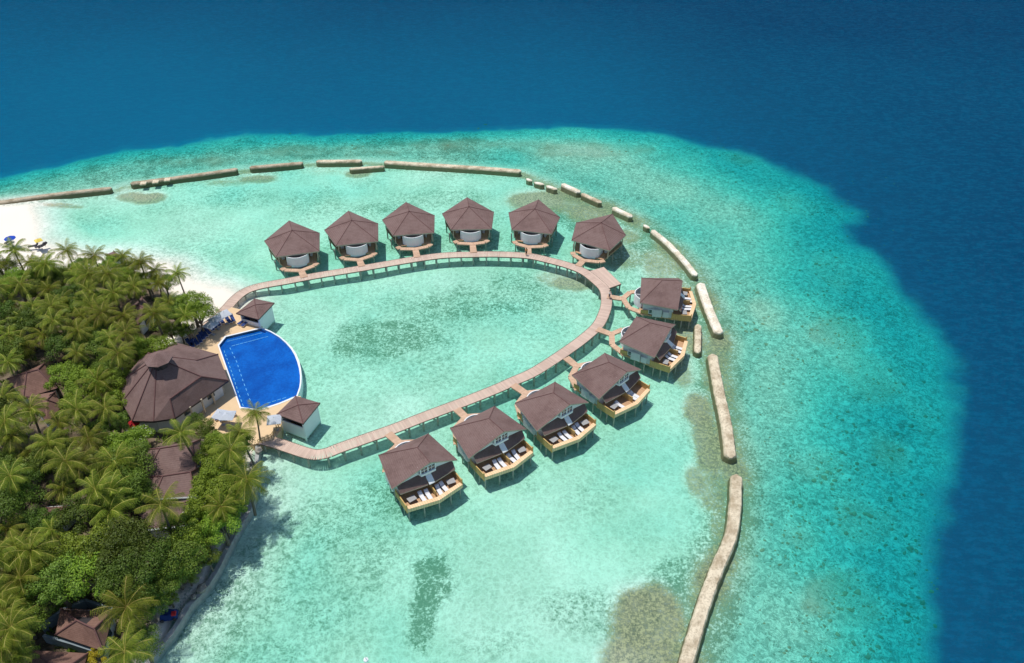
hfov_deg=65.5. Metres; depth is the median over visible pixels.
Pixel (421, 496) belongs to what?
sun lounger
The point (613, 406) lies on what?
side table
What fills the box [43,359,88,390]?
broadleaf tree
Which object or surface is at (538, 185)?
breakwater
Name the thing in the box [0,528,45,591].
coconut palm
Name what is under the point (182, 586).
broadleaf tree
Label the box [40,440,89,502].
coconut palm
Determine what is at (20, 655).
coconut palm
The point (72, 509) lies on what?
broadleaf tree
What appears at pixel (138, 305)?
island house
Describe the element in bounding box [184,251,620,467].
boardwalk
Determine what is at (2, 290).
coconut palm
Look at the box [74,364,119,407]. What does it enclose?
coconut palm
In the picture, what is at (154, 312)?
coconut palm
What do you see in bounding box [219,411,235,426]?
parasol
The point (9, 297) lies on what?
coconut palm
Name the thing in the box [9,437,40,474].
coconut palm
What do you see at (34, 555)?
coconut palm
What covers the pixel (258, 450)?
rock
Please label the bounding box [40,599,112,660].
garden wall
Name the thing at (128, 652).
coconut palm
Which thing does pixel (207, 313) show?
broadleaf tree
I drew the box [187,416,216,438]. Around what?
broadleaf tree
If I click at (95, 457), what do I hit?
broadleaf tree
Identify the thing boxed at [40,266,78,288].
broadleaf tree
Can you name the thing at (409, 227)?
water pavilion
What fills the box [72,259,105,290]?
coconut palm
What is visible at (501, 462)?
sun lounger
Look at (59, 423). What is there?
coconut palm
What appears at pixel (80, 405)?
coconut palm
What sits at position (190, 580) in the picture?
broadleaf tree
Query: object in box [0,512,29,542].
coconut palm
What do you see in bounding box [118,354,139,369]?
broadleaf tree
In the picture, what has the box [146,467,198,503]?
island house
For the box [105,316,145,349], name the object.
coconut palm
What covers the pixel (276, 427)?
railing
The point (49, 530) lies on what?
coconut palm
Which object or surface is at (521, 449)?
side table
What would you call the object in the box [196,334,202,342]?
sun lounger
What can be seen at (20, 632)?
coconut palm
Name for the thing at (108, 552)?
broadleaf tree
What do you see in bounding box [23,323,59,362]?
coconut palm
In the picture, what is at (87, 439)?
coconut palm
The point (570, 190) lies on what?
breakwater
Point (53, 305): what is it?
coconut palm
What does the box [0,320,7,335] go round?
coconut palm
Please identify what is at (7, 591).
coconut palm
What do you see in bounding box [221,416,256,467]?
coconut palm
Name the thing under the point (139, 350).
broadleaf tree
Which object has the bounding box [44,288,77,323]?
coconut palm
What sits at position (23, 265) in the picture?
coconut palm
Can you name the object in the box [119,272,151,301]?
coconut palm
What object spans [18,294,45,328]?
coconut palm
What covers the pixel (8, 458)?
broadleaf tree
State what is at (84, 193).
breakwater
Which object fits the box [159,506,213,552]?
broadleaf tree
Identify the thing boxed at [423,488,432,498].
sun lounger
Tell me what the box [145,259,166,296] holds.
coconut palm
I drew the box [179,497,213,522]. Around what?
frangipani tree
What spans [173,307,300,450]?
pool terrace
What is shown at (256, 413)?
coconut palm
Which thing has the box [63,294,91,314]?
broadleaf tree
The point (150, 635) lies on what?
broadleaf tree
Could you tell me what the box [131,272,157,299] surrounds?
coconut palm
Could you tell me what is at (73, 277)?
coconut palm
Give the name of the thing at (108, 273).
coconut palm
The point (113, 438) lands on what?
broadleaf tree
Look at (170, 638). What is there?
sea wall
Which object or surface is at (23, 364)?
broadleaf tree
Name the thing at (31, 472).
broadleaf tree
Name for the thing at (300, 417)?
pool hut
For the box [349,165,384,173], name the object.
breakwater
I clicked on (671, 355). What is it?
sun lounger
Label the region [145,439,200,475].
island house
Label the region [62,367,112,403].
broadleaf tree
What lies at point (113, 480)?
coconut palm
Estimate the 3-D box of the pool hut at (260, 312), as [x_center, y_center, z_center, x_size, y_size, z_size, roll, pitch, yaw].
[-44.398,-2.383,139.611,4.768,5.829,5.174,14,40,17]
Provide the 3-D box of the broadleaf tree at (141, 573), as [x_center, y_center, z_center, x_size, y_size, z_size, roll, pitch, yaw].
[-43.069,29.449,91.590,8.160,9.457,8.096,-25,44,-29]
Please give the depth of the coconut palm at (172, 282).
141.91 m
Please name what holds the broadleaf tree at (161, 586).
on the ground
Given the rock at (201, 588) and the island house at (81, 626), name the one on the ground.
the island house at (81, 626)
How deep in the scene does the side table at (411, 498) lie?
106.57 m
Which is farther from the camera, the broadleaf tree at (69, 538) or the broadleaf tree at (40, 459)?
the broadleaf tree at (40, 459)
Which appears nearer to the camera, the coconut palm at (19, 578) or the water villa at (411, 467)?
the coconut palm at (19, 578)
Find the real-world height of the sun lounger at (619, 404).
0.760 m
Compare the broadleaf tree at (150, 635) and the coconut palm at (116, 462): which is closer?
the broadleaf tree at (150, 635)
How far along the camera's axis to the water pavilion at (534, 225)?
160.26 m
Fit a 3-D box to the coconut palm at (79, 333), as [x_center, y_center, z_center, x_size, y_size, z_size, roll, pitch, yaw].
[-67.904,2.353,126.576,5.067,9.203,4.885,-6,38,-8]
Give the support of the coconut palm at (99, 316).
on the ground
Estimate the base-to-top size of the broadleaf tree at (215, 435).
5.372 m
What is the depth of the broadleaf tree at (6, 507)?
96.44 m
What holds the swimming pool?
in the pool terrace
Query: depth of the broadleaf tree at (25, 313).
128.47 m
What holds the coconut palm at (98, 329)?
on the ground
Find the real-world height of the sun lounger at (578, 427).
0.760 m
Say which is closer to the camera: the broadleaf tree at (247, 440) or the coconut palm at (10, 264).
the broadleaf tree at (247, 440)
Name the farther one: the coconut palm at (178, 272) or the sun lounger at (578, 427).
the coconut palm at (178, 272)
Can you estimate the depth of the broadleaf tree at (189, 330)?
132.13 m
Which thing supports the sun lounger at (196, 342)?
on the pool terrace
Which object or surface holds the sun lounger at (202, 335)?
on the pool terrace
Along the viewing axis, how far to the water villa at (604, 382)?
122.21 m
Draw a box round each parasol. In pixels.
[4,236,15,240]
[34,238,42,249]
[128,421,139,427]
[202,321,218,335]
[208,314,224,329]
[212,409,227,425]
[216,309,231,324]
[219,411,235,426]
[267,414,281,430]
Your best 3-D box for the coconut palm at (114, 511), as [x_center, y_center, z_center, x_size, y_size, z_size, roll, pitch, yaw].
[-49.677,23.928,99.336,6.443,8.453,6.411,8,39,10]
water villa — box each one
[378,431,462,521]
[450,406,532,489]
[510,382,595,460]
[563,353,649,426]
[596,316,687,381]
[607,277,695,329]
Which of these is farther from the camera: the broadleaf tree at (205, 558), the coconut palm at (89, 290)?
the coconut palm at (89, 290)
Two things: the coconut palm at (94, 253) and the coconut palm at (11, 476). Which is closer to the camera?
the coconut palm at (11, 476)
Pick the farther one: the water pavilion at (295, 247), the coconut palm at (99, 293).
the water pavilion at (295, 247)
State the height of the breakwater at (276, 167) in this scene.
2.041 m
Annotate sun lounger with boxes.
[185,338,192,345]
[192,337,199,345]
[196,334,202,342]
[198,331,205,339]
[230,314,235,322]
[417,490,426,500]
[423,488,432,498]
[434,484,442,494]
[438,481,448,490]
[492,459,500,468]
[497,457,506,466]
[506,453,516,462]
[511,449,519,459]
[557,432,567,440]
[562,430,572,438]
[571,425,579,434]
[574,422,583,431]
[614,400,624,407]
[629,390,638,397]
[665,354,674,360]
[667,352,677,358]
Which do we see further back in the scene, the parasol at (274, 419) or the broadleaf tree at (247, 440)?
the parasol at (274, 419)
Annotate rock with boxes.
[196,583,206,593]
[255,447,262,453]
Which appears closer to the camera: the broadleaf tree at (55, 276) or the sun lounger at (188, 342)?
the sun lounger at (188, 342)
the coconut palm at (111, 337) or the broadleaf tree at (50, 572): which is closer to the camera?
the broadleaf tree at (50, 572)
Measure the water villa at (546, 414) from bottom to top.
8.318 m
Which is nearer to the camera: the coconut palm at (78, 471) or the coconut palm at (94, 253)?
the coconut palm at (78, 471)
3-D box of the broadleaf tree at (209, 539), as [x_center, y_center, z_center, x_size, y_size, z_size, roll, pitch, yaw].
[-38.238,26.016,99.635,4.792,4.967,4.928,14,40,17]
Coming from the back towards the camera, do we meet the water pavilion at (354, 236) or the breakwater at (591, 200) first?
the breakwater at (591, 200)
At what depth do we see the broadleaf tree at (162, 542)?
92.55 m
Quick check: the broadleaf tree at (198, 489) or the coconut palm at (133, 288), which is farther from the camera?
the coconut palm at (133, 288)
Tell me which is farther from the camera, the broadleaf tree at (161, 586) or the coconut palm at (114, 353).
the coconut palm at (114, 353)
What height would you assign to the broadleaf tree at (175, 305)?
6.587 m
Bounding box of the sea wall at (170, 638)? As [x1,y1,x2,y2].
[145,445,261,662]
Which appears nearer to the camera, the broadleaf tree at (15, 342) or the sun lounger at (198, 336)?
the broadleaf tree at (15, 342)
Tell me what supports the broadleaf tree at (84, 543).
on the ground
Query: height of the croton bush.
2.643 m
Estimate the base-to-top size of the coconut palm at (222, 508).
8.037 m
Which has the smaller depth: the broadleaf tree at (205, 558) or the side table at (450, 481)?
the broadleaf tree at (205, 558)
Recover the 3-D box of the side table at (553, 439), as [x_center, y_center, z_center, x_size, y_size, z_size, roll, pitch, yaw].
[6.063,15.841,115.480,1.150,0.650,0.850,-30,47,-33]
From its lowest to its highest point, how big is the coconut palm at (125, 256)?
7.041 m
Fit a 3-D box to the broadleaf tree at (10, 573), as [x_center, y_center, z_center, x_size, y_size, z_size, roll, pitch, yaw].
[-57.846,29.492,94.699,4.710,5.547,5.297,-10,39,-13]
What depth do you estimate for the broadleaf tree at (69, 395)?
116.36 m
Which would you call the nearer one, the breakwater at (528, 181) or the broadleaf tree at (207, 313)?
the broadleaf tree at (207, 313)
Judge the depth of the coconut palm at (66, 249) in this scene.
148.55 m
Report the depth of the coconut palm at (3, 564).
90.75 m
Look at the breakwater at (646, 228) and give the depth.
166.69 m
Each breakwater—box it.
[0,187,112,204]
[130,168,238,188]
[249,162,303,173]
[316,159,362,166]
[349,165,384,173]
[384,160,520,176]
[526,178,531,185]
[534,182,543,189]
[546,185,556,193]
[561,183,580,197]
[581,193,601,207]
[612,207,632,221]
[643,225,649,232]
[650,230,697,280]
[677,474,742,662]
[692,324,701,357]
[694,283,723,338]
[705,354,736,463]
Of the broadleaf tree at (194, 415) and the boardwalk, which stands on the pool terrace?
the broadleaf tree at (194, 415)
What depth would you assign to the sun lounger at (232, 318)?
138.98 m
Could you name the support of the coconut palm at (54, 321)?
on the ground
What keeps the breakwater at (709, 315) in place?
in the sea
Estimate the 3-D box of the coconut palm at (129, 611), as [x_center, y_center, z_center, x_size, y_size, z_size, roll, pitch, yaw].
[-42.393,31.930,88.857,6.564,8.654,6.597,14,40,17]
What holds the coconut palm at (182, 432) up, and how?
on the ground
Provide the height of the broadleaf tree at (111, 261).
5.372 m
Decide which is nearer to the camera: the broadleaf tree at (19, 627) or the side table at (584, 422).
the broadleaf tree at (19, 627)
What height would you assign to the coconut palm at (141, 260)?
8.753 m
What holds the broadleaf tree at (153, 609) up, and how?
on the ground
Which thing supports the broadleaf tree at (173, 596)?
on the ground
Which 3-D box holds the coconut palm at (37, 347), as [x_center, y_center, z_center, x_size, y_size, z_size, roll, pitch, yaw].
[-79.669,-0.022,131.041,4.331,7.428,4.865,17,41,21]
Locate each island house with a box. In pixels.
[6,363,59,405]
[26,391,65,431]
[28,650,88,662]
[36,505,77,534]
[55,607,115,656]
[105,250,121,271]
[132,296,155,334]
[134,500,197,539]
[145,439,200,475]
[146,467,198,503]
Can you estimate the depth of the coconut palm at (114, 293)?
133.50 m
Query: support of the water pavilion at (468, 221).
in the sea
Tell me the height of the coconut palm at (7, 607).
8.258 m
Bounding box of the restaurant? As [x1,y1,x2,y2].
[121,343,228,431]
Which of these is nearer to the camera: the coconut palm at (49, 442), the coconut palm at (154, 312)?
the coconut palm at (49, 442)
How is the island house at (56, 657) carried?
on the ground
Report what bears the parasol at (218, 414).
on the pool terrace
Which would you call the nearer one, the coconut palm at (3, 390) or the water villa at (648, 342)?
the coconut palm at (3, 390)
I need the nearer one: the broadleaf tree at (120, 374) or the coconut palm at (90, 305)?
the broadleaf tree at (120, 374)
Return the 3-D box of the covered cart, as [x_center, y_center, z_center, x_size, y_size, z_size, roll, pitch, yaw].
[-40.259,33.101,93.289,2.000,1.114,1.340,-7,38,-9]
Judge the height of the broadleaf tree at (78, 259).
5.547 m
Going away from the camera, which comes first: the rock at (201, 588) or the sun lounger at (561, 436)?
the rock at (201, 588)
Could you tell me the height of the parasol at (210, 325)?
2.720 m
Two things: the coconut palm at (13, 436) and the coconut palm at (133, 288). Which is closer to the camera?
the coconut palm at (13, 436)
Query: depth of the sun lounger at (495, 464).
111.72 m
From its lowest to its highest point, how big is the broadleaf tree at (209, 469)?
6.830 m
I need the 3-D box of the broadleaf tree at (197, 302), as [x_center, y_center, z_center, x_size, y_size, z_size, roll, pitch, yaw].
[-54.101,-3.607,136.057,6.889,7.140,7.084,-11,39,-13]
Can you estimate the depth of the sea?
223.20 m
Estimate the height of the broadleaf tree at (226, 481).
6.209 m
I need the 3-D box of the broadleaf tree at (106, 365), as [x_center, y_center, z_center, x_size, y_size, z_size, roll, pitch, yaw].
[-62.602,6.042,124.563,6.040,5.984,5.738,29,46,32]
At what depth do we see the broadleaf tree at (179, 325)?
132.28 m
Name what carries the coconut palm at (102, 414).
on the ground
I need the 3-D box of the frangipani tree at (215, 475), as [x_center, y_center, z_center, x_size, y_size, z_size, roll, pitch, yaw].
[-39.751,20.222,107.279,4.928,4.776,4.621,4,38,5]
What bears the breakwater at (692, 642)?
in the sea
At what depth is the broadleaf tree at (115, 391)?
117.98 m
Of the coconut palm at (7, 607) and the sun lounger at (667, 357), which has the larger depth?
the sun lounger at (667, 357)
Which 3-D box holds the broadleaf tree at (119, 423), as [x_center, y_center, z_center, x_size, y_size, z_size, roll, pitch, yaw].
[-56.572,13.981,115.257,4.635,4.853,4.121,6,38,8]
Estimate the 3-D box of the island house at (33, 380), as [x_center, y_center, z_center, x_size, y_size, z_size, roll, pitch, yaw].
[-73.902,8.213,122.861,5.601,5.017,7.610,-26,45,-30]
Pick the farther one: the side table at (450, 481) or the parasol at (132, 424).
the parasol at (132, 424)
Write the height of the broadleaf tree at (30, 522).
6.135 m
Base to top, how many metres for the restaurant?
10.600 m
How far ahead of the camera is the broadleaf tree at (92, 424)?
111.94 m
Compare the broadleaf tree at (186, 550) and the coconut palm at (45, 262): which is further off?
the coconut palm at (45, 262)
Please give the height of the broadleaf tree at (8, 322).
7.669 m
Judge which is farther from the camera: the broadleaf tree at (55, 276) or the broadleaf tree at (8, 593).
the broadleaf tree at (55, 276)
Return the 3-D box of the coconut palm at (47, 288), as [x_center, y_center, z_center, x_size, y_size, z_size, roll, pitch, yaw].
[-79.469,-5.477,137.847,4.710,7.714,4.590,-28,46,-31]
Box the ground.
[0,122,968,662]
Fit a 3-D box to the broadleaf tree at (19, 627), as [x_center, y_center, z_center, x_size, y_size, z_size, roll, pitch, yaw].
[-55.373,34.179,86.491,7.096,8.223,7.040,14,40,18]
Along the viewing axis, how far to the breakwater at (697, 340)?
136.08 m
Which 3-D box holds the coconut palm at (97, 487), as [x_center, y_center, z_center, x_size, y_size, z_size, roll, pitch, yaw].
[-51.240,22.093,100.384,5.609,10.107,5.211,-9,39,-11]
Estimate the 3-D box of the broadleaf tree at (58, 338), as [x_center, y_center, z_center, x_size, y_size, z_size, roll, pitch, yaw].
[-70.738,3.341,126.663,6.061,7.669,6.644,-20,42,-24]
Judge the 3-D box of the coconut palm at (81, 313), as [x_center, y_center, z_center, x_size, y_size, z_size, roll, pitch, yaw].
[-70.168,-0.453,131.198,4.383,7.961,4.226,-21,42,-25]
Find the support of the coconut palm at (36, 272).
on the ground
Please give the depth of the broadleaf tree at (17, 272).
139.29 m
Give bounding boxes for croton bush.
[86,648,106,662]
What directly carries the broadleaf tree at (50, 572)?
on the ground
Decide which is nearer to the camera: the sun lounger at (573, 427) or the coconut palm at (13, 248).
the sun lounger at (573, 427)
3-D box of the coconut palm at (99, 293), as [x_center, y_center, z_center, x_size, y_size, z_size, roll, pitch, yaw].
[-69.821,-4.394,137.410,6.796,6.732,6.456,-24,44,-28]
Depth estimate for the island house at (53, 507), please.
103.07 m
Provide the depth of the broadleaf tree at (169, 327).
131.67 m
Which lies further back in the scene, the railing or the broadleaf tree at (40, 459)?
the railing
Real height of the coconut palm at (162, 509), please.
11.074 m
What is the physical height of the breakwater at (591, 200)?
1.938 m
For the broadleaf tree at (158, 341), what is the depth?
125.89 m
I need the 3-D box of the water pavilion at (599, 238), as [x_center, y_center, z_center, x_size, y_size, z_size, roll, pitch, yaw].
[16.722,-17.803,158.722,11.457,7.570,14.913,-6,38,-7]
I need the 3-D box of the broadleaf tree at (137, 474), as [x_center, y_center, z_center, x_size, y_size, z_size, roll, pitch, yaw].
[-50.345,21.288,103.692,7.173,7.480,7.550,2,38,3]
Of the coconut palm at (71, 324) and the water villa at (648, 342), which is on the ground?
the coconut palm at (71, 324)
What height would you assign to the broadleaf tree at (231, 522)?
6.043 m
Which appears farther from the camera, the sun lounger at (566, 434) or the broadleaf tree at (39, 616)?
the sun lounger at (566, 434)
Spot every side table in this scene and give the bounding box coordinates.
[407,495,416,504]
[446,478,455,486]
[482,464,491,472]
[517,446,525,452]
[549,436,557,443]
[581,419,589,427]
[610,403,618,408]
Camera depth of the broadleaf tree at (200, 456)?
107.88 m
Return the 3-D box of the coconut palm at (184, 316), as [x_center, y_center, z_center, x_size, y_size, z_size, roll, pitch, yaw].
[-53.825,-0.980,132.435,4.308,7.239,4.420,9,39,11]
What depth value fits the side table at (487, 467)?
110.95 m
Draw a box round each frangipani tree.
[123,424,155,441]
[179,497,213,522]
[201,464,234,482]
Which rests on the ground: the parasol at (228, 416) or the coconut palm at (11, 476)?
the coconut palm at (11, 476)
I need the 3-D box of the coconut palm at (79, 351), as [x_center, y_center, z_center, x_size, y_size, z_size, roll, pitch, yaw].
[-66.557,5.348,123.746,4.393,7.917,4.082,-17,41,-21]
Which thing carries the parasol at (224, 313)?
on the pool terrace
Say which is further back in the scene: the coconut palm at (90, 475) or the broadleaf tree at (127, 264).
the broadleaf tree at (127, 264)
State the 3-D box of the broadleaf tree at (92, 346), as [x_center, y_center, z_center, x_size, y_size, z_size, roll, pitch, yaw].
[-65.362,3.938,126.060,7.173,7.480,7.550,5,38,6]
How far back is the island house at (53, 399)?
117.74 m
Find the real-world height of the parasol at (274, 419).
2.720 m
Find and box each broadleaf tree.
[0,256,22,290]
[0,266,39,301]
[0,299,14,339]
[0,307,30,337]
[0,336,27,374]
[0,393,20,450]
[0,449,28,480]
[0,461,45,500]
[0,476,48,519]
[0,489,21,558]
[0,557,32,582]
[0,579,30,620]
[0,611,25,657]
[4,596,54,639]
[7,350,33,370]
[12,305,52,345]
[16,505,59,538]
[17,549,87,608]
[20,435,76,480]
[23,276,63,300]
[28,531,87,589]
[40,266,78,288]
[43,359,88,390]
[44,329,77,360]
[46,549,119,603]
[50,283,84,316]
[51,488,116,541]
[55,387,101,423]
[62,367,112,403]
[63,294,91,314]
[64,519,133,579]
[68,257,98,272]
[70,329,119,365]
[79,415,112,447]
[80,450,119,479]
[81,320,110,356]
[84,514,162,581]
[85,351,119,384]
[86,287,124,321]
[91,544,165,605]
[95,255,120,270]
[95,367,130,396]
[98,427,151,461]
[101,387,127,414]
[102,440,156,484]
[102,465,149,515]
[105,410,129,437]
[107,267,140,298]
[115,533,182,581]
[117,623,164,662]
[118,261,139,280]
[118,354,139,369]
[120,336,151,359]
[122,476,159,506]
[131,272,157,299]
[134,589,167,622]
[135,334,176,359]
[140,566,187,606]
[146,532,208,584]
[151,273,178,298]
[156,321,179,340]
[157,301,193,322]
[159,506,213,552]
[159,557,193,590]
[159,590,179,607]
[170,323,186,343]
[171,290,213,327]
[177,323,197,338]
[177,536,211,568]
[179,564,200,586]
[181,302,221,331]
[181,520,215,546]
[183,471,243,512]
[186,412,203,426]
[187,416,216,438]
[192,435,229,468]
[196,504,241,546]
[196,547,221,571]
[198,449,247,480]
[200,430,232,459]
[201,427,217,438]
[204,469,246,503]
[211,498,250,532]
[216,429,255,469]
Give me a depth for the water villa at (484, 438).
112.36 m
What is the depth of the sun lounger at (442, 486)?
108.54 m
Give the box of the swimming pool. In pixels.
[218,327,303,409]
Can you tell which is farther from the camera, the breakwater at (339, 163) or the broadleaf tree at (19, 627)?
the breakwater at (339, 163)
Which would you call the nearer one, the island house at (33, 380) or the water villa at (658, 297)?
the island house at (33, 380)
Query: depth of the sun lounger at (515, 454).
113.23 m
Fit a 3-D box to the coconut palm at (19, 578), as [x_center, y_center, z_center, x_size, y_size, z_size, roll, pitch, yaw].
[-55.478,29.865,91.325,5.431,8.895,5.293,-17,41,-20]
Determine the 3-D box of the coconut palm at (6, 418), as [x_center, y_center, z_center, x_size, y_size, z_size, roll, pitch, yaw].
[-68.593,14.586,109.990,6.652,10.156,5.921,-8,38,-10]
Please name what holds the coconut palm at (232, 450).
on the ground
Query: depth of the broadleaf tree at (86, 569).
90.48 m
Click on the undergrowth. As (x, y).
(57, 608)
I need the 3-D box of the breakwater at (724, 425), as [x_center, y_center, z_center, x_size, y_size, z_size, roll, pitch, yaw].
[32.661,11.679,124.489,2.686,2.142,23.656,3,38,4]
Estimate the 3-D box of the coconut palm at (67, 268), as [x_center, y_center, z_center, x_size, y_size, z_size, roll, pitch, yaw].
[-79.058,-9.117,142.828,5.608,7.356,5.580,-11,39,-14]
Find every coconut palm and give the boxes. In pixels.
[0,237,32,283]
[0,255,8,297]
[0,277,13,301]
[0,292,22,317]
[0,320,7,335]
[0,324,24,360]
[0,348,26,376]
[0,380,26,433]
[0,401,32,446]
[0,420,33,460]
[0,457,32,511]
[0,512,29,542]
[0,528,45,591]
[0,536,20,598]
[0,553,46,610]
[0,574,20,611]
[0,589,27,619]
[0,598,42,662]
[0,615,34,662]
[0,638,40,662]
[2,528,61,588]
[3,329,38,367]
[4,272,35,309]
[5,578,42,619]
[7,310,38,348]
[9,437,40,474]
[11,393,49,440]
[16,252,37,270]
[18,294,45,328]
[21,253,52,277]
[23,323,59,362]
[27,249,66,296]
[27,427,72,477]
[33,276,60,316]
[33,514,69,544]
[34,293,70,342]
[36,306,72,353]
[39,409,79,455]
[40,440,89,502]
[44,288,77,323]
[44,474,81,518]
[51,257,83,293]
[52,238,80,261]
[53,312,89,358]
[56,388,98,442]
[58,446,101,490]
[61,318,94,367]
[63,259,99,296]
[63,341,92,382]
[65,305,93,325]
[67,422,109,465]
[71,469,118,507]
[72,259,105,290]
[72,290,108,331]
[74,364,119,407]
[75,281,106,319]
[77,245,109,288]
[79,487,138,534]
[80,464,106,488]
[82,298,118,348]
[86,392,122,432]
[86,441,140,478]
[88,469,131,524]
[89,259,127,309]
[90,574,160,637]
[95,280,128,323]
[96,324,123,348]
[97,339,136,370]
[97,620,154,662]
[105,302,141,352]
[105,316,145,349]
[109,248,134,280]
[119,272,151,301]
[125,251,155,294]
[134,481,185,535]
[135,299,171,341]
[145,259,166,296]
[147,274,169,295]
[154,291,178,310]
[158,416,202,467]
[165,262,190,297]
[170,302,197,338]
[201,488,242,536]
[208,432,252,469]
[218,457,274,515]
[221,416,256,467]
[241,399,269,440]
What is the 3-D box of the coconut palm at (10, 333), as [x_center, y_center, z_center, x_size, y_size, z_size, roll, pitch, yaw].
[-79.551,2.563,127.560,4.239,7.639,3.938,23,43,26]
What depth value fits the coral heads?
108.60 m
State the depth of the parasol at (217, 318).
135.69 m
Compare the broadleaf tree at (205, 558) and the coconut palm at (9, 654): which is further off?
the broadleaf tree at (205, 558)
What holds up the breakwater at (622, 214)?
in the sea
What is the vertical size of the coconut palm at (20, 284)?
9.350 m
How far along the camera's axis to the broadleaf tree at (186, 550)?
93.41 m
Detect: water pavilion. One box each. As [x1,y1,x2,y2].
[264,221,320,279]
[324,211,378,267]
[382,202,434,257]
[442,197,493,253]
[508,199,559,254]
[570,213,625,267]
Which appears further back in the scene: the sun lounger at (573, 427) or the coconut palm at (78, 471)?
the sun lounger at (573, 427)
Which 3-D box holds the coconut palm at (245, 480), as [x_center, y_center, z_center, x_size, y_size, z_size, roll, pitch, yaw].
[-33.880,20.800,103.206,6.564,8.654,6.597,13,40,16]
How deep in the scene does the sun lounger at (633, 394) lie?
123.20 m
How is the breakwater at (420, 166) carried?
in the sea
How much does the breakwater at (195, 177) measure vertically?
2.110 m
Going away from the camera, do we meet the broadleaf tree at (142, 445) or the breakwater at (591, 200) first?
the broadleaf tree at (142, 445)
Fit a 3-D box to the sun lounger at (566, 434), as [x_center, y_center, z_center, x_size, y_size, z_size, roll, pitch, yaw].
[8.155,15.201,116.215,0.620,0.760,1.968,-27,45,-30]
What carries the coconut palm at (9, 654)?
on the ground
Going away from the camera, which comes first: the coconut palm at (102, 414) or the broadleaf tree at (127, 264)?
the coconut palm at (102, 414)
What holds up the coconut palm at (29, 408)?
on the ground
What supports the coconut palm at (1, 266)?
on the ground
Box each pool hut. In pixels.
[236,298,275,328]
[277,395,321,441]
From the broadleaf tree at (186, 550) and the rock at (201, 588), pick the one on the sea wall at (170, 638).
the rock at (201, 588)
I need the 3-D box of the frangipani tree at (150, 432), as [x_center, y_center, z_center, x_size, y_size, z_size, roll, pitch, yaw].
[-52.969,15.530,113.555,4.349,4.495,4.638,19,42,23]
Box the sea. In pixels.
[0,0,1023,662]
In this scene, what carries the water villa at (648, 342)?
in the sea
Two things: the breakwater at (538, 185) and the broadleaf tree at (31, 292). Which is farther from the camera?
the breakwater at (538, 185)
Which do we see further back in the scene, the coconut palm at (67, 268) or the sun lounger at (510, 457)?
the coconut palm at (67, 268)
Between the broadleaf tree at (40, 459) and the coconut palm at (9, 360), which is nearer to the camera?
the broadleaf tree at (40, 459)
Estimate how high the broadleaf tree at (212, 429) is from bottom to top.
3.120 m
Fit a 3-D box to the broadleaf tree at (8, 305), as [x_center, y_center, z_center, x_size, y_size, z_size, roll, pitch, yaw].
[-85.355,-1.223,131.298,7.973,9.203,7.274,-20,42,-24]
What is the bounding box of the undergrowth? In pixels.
[0,279,253,662]
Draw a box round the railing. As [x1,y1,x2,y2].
[257,424,280,444]
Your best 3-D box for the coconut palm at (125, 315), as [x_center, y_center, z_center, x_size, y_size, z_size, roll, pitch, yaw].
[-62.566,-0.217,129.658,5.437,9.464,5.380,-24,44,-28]
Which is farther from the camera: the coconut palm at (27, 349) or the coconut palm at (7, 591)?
the coconut palm at (27, 349)
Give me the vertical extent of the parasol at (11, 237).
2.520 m
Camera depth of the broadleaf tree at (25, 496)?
101.83 m
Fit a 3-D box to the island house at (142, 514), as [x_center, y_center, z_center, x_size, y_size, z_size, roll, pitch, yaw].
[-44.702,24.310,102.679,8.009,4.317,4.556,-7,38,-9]
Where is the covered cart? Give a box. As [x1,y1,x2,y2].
[160,609,178,622]
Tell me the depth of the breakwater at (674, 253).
158.26 m
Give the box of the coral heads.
[252,128,938,662]
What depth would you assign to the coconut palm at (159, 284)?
139.06 m
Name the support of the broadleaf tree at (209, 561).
on the ground
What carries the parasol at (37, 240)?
on the ground
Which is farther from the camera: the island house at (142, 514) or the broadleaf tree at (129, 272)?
the broadleaf tree at (129, 272)
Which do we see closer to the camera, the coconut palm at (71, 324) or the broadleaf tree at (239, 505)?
the broadleaf tree at (239, 505)
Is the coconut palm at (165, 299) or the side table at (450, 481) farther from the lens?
the coconut palm at (165, 299)
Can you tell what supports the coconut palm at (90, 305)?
on the ground
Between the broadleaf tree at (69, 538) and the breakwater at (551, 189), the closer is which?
the broadleaf tree at (69, 538)
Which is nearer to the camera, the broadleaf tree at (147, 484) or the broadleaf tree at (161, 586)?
the broadleaf tree at (161, 586)
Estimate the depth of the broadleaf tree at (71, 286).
135.53 m
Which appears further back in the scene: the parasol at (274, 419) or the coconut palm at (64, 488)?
the parasol at (274, 419)

